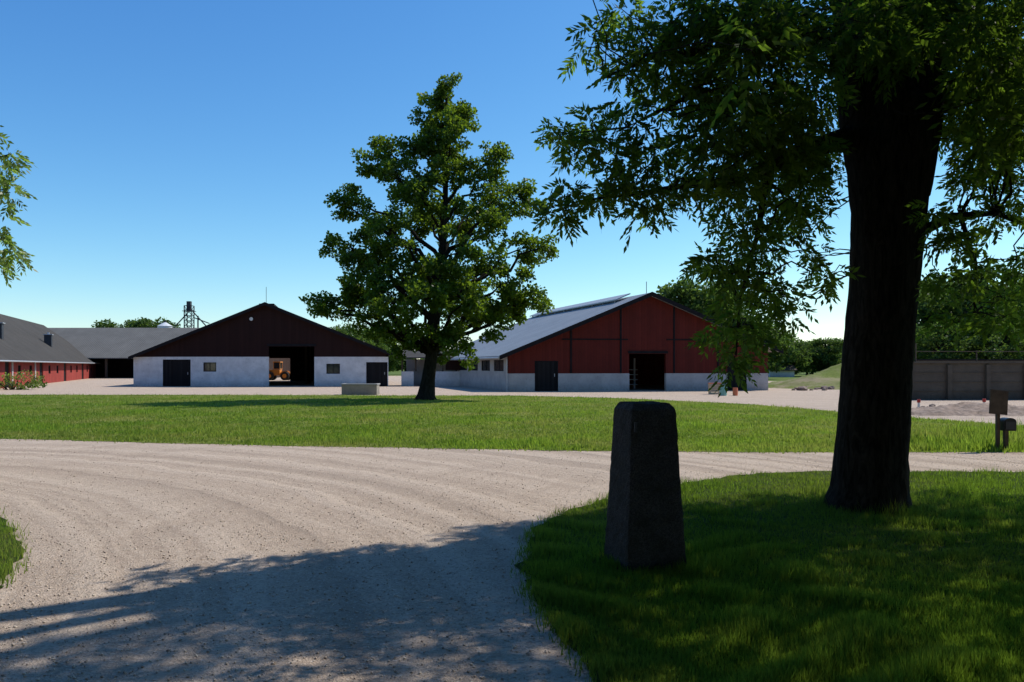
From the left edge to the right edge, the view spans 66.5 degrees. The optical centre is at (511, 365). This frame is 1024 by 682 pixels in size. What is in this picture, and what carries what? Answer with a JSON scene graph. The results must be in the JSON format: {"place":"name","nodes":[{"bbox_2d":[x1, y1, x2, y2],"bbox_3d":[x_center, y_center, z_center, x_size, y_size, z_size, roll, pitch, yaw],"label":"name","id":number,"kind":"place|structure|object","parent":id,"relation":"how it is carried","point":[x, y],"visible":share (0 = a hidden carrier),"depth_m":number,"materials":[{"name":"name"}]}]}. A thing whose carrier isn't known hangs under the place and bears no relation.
{"place":"outdoors","nodes":[
{"label":"outdoors","id":0,"kind":"place"},
{"bbox_2d":[0,517,24,586],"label":"grass corner","id":1,"kind":"object","parent":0,"point":[14,559],"depth_m":7.03,"materials":[{"name":"green plant"}]},
{"bbox_2d":[0,125,38,287],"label":"young ash tree","id":2,"kind":"object","parent":1,"relation":"on","point":[6,237],"visible":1,"depth_m":8.94,"materials":[{"name":"green plant"}]},
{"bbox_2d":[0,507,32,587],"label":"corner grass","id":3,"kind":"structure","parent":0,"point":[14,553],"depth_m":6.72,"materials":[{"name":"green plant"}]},
{"bbox_2d":[128,302,392,385],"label":"white barn","id":4,"kind":"structure","parent":0,"point":[241,348],"depth_m":62.50,"materials":[{"name":"paint"}]},
{"bbox_2d":[163,360,190,385],"bbox_3d":[-26.855,0.560,62.578,2.245,2.140,0.117,0,0,0],"label":"door","id":5,"kind":"structure","parent":4,"relation":"in","point":[175,372],"depth_m":62.56,"materials":[{"name":"brown wood"}]},
{"bbox_2d":[203,362,215,371],"bbox_3d":[-24.214,0.090,62.603,1.047,0.740,0.108,0,0,0],"label":"window","id":6,"kind":"structure","parent":4,"relation":"in","point":[207,366],"depth_m":62.58,"materials":[{"name":"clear glass"}]},
{"bbox_2d":[326,364,339,373],"bbox_3d":[-14.338,0.230,62.603,1.104,0.800,0.108,0,0,0],"label":"window","id":7,"kind":"structure","parent":4,"relation":"in","point":[330,368],"depth_m":62.58,"materials":[{"name":"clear glass"}]},
{"bbox_2d":[366,362,387,385],"bbox_3d":[-10.832,0.665,62.578,1.733,1.930,0.117,0,0,0],"label":"door","id":8,"kind":"structure","parent":4,"relation":"in","point":[376,372],"depth_m":62.56,"materials":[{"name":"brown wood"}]},
{"bbox_2d":[0,393,1023,453],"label":"lawn","id":9,"kind":"structure","parent":0,"point":[336,411],"depth_m":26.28,"materials":[{"name":"green plant"}]},
{"bbox_2d":[298,72,558,399],"bbox_3d":[-3.800,-6.138,37.707,10.216,15.911,9.179,0,0,-44],"label":"oak tree","id":10,"kind":"object","parent":9,"relation":"on","point":[440,284],"visible":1,"depth_m":36.88,"materials":[{"name":"green plant"}]},
{"bbox_2d":[910,418,1023,450],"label":"tall weeds","id":11,"kind":"object","parent":9,"relation":"on","point":[926,437],"visible":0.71,"depth_m":16.10,"materials":[{"name":"green plant"}]},
{"bbox_2d":[911,402,1023,415],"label":"spoil heap","id":12,"kind":"object","parent":9,"relation":"on","point":[969,409],"visible":0.49,"depth_m":26.37,"materials":[{"name":"gravel"}]},
{"bbox_2d":[989,389,1016,449],"bbox_3d":[9.448,1.050,15.092,0.490,1.200,0.215,0,0,0],"label":"mailbox","id":13,"kind":"object","parent":9,"relation":"on","point":[998,403],"visible":0.91,"depth_m":15.04,"materials":[{"name":"brown wood"}]},
{"bbox_2d":[0,376,1023,681],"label":"road","id":14,"kind":"structure","parent":0,"point":[268,470],"depth_m":7.19,"materials":[{"name":"grey gravel"}]},
{"bbox_2d":[0,369,44,389],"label":"shrub","id":15,"kind":"object","parent":14,"relation":"on","point":[11,384],"visible":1,"depth_m":53.84,"materials":[{"name":"green plant"}]},
{"bbox_2d":[22,376,47,387],"bbox_3d":[-36.026,1.305,59.048,1.729,1.120,1.852,0,0,0],"label":"shrub","id":16,"kind":"object","parent":14,"relation":"on","point":[43,385],"visible":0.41,"depth_m":58.92,"materials":[{"name":"plant"}]},
{"bbox_2d":[0,314,100,387],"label":"long barn","id":17,"kind":"structure","parent":14,"relation":"on","point":[49,354],"depth_m":78.25,"materials":[{"name":"grey paint"}]},
{"bbox_2d":[5,362,8,386],"bbox_3d":[-38.065,0.650,58.691,0.080,1.960,1.560,0,0,-22],"label":"door","id":18,"kind":"structure","parent":17,"relation":"in","point":[6,363],"depth_m":59.09,"materials":[{"name":"brown wood"}]},
{"bbox_2d":[157,321,171,327],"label":"grain silo","id":19,"kind":"object","parent":14,"relation":"on","point":[164,325],"visible":0.12,"depth_m":124.23,"materials":[{"name":"metal"}]},
{"bbox_2d":[49,328,289,377],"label":"grey roofed shed","id":20,"kind":"structure","parent":14,"relation":"on","point":[110,350],"depth_m":109.00,"materials":[{"name":"grey roofing sheet"},{"name":"dark wood"}]},
{"bbox_2d":[173,301,208,327],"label":"elevator tower","id":21,"kind":"structure","parent":14,"relation":"on","point":[188,308],"depth_m":123.89,"materials":[{"name":"metal"}]},
{"bbox_2d":[269,362,289,379],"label":"wheel loader","id":22,"kind":"object","parent":14,"relation":"on","point":[284,375],"visible":0.78,"depth_m":89.52,"materials":[{"name":"orange paint"}]},
{"bbox_2d":[341,383,379,394],"bbox_3d":[-8.652,1.330,44.638,2.080,0.640,0.980,0,0,0],"label":"concrete trough","id":23,"kind":"object","parent":14,"relation":"on","point":[360,388],"visible":0.99,"depth_m":44.19,"materials":[{"name":"grey paint"}]},
{"bbox_2d":[396,350,460,385],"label":"link shed","id":24,"kind":"structure","parent":14,"relation":"on","point":[445,375],"depth_m":63.50,"materials":[{"name":"paint"}]},
{"bbox_2d":[450,282,783,390],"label":"red barn","id":25,"kind":"structure","parent":14,"relation":"on","point":[618,343],"depth_m":51.50,"materials":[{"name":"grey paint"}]},
{"bbox_2d":[471,361,477,370],"bbox_3d":[-2.796,-0.025,59.113,0.108,0.750,2.419,0,0,-17],"label":"window","id":26,"kind":"structure","parent":25,"relation":"in","point":[475,364],"depth_m":58.89,"materials":[{"name":"black glass"}]},
{"bbox_2d":[482,360,489,370],"bbox_3d":[-1.802,-0.025,55.862,0.108,0.750,2.419,0,0,-17],"label":"window","id":27,"kind":"structure","parent":25,"relation":"in","point":[485,363],"depth_m":55.92,"materials":[{"name":"black glass"}]},
{"bbox_2d":[494,360,503,370],"bbox_3d":[-0.808,-0.025,52.610,0.108,0.750,2.419,0,0,-17],"label":"window","id":28,"kind":"structure","parent":25,"relation":"in","point":[498,364],"depth_m":52.67,"materials":[{"name":"black glass"}]},
{"bbox_2d":[535,361,557,390],"bbox_3d":[2.213,0.650,50.679,1.562,1.960,0.118,0,0,-7],"label":"door","id":29,"kind":"structure","parent":25,"relation":"in","point":[546,372],"depth_m":50.67,"materials":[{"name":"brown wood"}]},
{"bbox_2d":[727,362,745,389],"bbox_3d":[15.017,0.690,52.252,1.361,1.880,0.118,0,0,-7],"label":"door","id":30,"kind":"structure","parent":25,"relation":"in","point":[733,383],"depth_m":52.21,"materials":[{"name":"brown wood"}]},
{"bbox_2d":[708,383,721,393],"bbox_3d":[11.756,1.320,45.292,0.660,0.660,0.560,0,0,0],"label":"crate stack","id":31,"kind":"object","parent":14,"relation":"on","point":[714,390],"visible":0.66,"depth_m":45.04,"materials":[{"name":"beige plastic"}]},
{"bbox_2d":[719,386,726,395],"bbox_3d":[11.668,1.360,43.136,0.398,0.580,0.398,0,0,0],"label":"barrel","id":32,"kind":"object","parent":14,"relation":"on","point":[722,391],"visible":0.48,"depth_m":42.96,"materials":[{"name":"teal plastic"}]},
{"bbox_2d":[733,388,737,395],"bbox_3d":[12.336,1.430,43.136,0.279,0.440,0.279,0,0,0],"label":"barrel","id":33,"kind":"object","parent":14,"relation":"on","point":[735,391],"visible":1,"depth_m":43.02,"materials":[{"name":"orange plastic"}]},
{"bbox_2d":[798,386,807,390],"bbox_3d":[19.439,1.547,52.175,0.553,0.407,0.642,0,0,5],"label":"rock","id":34,"kind":"object","parent":14,"relation":"on","point":[802,388],"visible":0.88,"depth_m":51.97,"materials":[{"name":"stone"}]},
{"bbox_2d":[912,343,1023,399],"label":"bunker wall","id":35,"kind":"structure","parent":14,"relation":"on","point":[976,380],"depth_m":37.78,"materials":[{"name":"concrete"}]},
{"bbox_2d":[0,0,1023,358],"label":"sky","id":36,"kind":"structure","parent":0,"point":[181,151],"materials":[{"name":"blue"}]},
{"bbox_2d":[388,370,817,380],"bbox_3d":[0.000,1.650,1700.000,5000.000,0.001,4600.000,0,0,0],"label":"ground","id":37,"kind":"structure","parent":0,"point":[398,373],"depth_m":127.73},
{"bbox_2d":[91,318,124,327],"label":"background tree","id":38,"kind":"object","parent":37,"relation":"on","point":[107,324],"visible":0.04,"depth_m":167.77,"materials":[{"name":"green plant"}]},
{"bbox_2d":[115,319,137,327],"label":"background tree","id":39,"kind":"object","parent":37,"relation":"on","point":[125,323],"visible":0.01,"depth_m":169.66,"materials":[{"name":"green plant"}]},
{"bbox_2d":[125,316,180,327],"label":"background tree","id":40,"kind":"object","parent":37,"relation":"on","point":[144,323],"visible":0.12,"depth_m":166.99,"materials":[{"name":"green plant"}]},
{"bbox_2d":[328,326,348,334],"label":"background tree","id":41,"kind":"object","parent":37,"relation":"on","point":[336,329],"visible":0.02,"depth_m":119.48,"materials":[{"name":"green plant"}]},
{"bbox_2d":[334,322,375,345],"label":"background tree","id":42,"kind":"object","parent":37,"relation":"on","point":[358,337],"visible":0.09,"depth_m":124.68,"materials":[{"name":"green plant"}]},
{"bbox_2d":[353,328,390,351],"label":"background tree","id":43,"kind":"object","parent":37,"relation":"on","point":[382,345],"visible":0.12,"depth_m":128.60,"materials":[{"name":"green plant"}]},
{"bbox_2d":[379,340,403,371],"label":"background tree","id":44,"kind":"object","parent":37,"relation":"on","point":[392,362],"visible":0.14,"depth_m":138.32,"materials":[{"name":"green plant"}]},
{"bbox_2d":[395,342,415,370],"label":"background tree","id":45,"kind":"object","parent":37,"relation":"on","point":[399,367],"visible":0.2,"depth_m":143.72,"materials":[{"name":"green plant"}]},
{"bbox_2d":[663,295,711,316],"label":"background tree","id":46,"kind":"object","parent":37,"relation":"on","point":[702,307],"depth_m":91.12,"materials":[{"name":"green plant"}]},
{"bbox_2d":[656,277,758,333],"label":"background tree","id":47,"kind":"object","parent":37,"relation":"on","point":[694,297],"visible":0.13,"depth_m":91.37,"materials":[{"name":"green plant"}]},
{"bbox_2d":[705,281,758,333],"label":"background tree","id":48,"kind":"object","parent":37,"relation":"on","point":[735,308],"visible":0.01,"depth_m":97.92,"materials":[{"name":"green plant"}]},
{"bbox_2d":[734,305,783,361],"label":"background tree","id":49,"kind":"object","parent":37,"relation":"on","point":[761,321],"depth_m":104.06,"materials":[{"name":"green plant"}]},
{"bbox_2d":[754,320,796,373],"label":"background tree","id":50,"kind":"object","parent":37,"relation":"on","point":[778,357],"visible":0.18,"depth_m":96.37,"materials":[{"name":"green plant"}]},
{"bbox_2d":[768,365,796,376],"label":"shed","id":51,"kind":"structure","parent":37,"relation":"on","point":[788,370],"depth_m":115.00,"materials":[{"name":"paint"}]},
{"bbox_2d":[769,336,812,373],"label":"background tree","id":52,"kind":"object","parent":37,"relation":"on","point":[793,358],"visible":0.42,"depth_m":116.28,"materials":[{"name":"green plant"}]},
{"bbox_2d":[785,331,799,340],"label":"background tree","id":53,"kind":"object","parent":37,"relation":"on","point":[790,333],"visible":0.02,"depth_m":133.58,"materials":[{"name":"green plant"}]},
{"bbox_2d":[795,340,819,374],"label":"background tree","id":54,"kind":"object","parent":37,"relation":"on","point":[806,370],"visible":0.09,"depth_m":124.56,"materials":[{"name":"green plant"}]},
{"bbox_2d":[801,337,842,372],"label":"background tree","id":55,"kind":"object","parent":37,"relation":"on","point":[823,357],"visible":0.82,"depth_m":118.66,"materials":[{"name":"green plant"}]},
{"bbox_2d":[914,290,957,358],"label":"background tree","id":56,"kind":"object","parent":37,"relation":"on","point":[921,320],"visible":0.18,"depth_m":82.76,"materials":[{"name":"green plant"}]},
{"bbox_2d":[914,322,990,361],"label":"background tree","id":57,"kind":"object","parent":37,"relation":"on","point":[939,338],"visible":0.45,"depth_m":68.74,"materials":[{"name":"green plant"}]},
{"bbox_2d":[914,271,992,355],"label":"background tree","id":58,"kind":"object","parent":37,"relation":"on","point":[942,273],"visible":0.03,"depth_m":88.28,"materials":[{"name":"green plant"}]},
{"bbox_2d":[945,318,985,357],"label":"background tree","id":59,"kind":"object","parent":37,"relation":"on","point":[970,333],"visible":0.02,"depth_m":74.57,"materials":[{"name":"green plant"}]},
{"bbox_2d":[914,359,1023,361],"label":"bunker wall","id":60,"kind":"structure","parent":37,"relation":"on","point":[969,360],"depth_m":51.95,"materials":[{"name":"concrete"}]},
{"bbox_2d":[938,266,1023,343],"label":"background tree","id":61,"kind":"object","parent":37,"relation":"on","point":[961,287],"visible":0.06,"depth_m":78.94,"materials":[{"name":"green plant"}]},
{"bbox_2d":[967,322,1023,358],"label":"background tree","id":62,"kind":"object","parent":37,"relation":"on","point":[997,342],"visible":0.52,"depth_m":64.92,"materials":[{"name":"green plant"}]},
{"bbox_2d":[510,465,1023,681],"bbox_3d":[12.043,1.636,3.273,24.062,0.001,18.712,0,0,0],"label":"grass verge","id":63,"kind":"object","parent":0,"point":[518,565],"depth_m":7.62,"materials":[{"name":"green plant"}]},
{"bbox_2d":[604,401,686,571],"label":"stone pillar","id":64,"kind":"structure","parent":63,"relation":"on","point":[645,526],"depth_m":6.29,"materials":[{"name":"stone"}]},
{"bbox_2d":[527,0,1023,514],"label":"ash tree","id":65,"kind":"object","parent":63,"relation":"on","point":[913,86],"visible":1,"depth_m":7.58,"materials":[{"name":"green plant"}]},
{"bbox_2d":[768,363,840,389],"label":"earth bank","id":66,"kind":"structure","parent":0,"point":[829,376],"depth_m":58.36,"materials":[{"name":"green plant"}]}
]}

